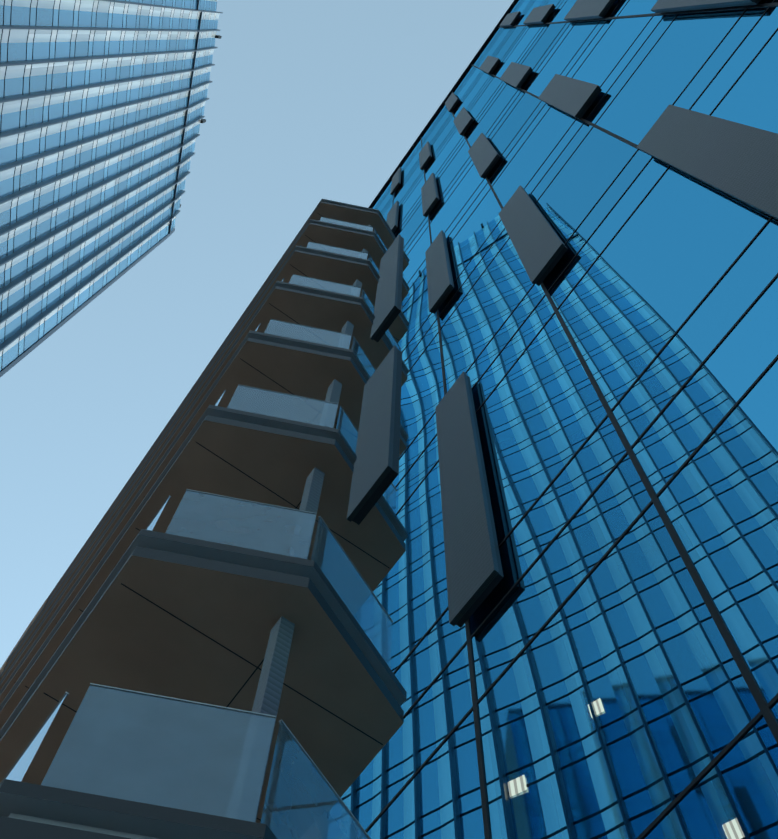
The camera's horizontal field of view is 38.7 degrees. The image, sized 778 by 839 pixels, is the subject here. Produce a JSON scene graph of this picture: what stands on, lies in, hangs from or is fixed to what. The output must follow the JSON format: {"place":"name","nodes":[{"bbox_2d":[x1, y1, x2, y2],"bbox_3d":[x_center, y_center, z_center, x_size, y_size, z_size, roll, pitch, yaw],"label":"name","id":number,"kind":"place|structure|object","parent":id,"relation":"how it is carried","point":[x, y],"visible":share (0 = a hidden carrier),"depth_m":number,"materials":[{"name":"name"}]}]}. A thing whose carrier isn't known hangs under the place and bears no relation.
{"place":"outdoors","nodes":[
{"label":"outdoors","id":0,"kind":"place"},
{"bbox_2d":[0,0,222,376],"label":"tower","id":1,"kind":"structure","parent":0,"point":[102,104],"depth_m":67.90,"materials":[{"name":"blue glass"}]},
{"bbox_2d":[0,0,513,667],"label":"sky","id":2,"kind":"structure","parent":0,"point":[309,102],"materials":[{"name":"blue"}]},
{"bbox_3d":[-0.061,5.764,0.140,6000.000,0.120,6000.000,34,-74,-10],"label":"ground","id":3,"kind":"structure","parent":0,"visible":0},
{"bbox_2d":[0,199,409,838],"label":"balconies","id":4,"kind":"structure","parent":3,"relation":"on","point":[130,603],"depth_m":9.59,"materials":[{"name":"concrete"}]},
{"bbox_2d":[0,217,403,838],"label":"balcony glass","id":5,"kind":"object","parent":4,"relation":"attached to","point":[162,751],"visible":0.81,"depth_m":7.19,"materials":[{"name":"grey glass"}]},
{"bbox_2d":[341,0,777,838],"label":"glass facade","id":6,"kind":"structure","parent":3,"relation":"on","point":[617,702],"depth_m":9.07,"materials":[{"name":"blue glass"}]},
{"bbox_2d":[365,0,777,838],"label":"mullions","id":7,"kind":"object","parent":6,"relation":"attached to","point":[765,712],"visible":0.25,"depth_m":9.01,"materials":[{"name":"black metal"}]},
{"bbox_2d":[386,0,777,627],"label":"facade panels","id":8,"kind":"object","parent":6,"relation":"attached to","point":[738,161],"visible":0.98,"depth_m":12.38,"materials":[{"name":"metal"}]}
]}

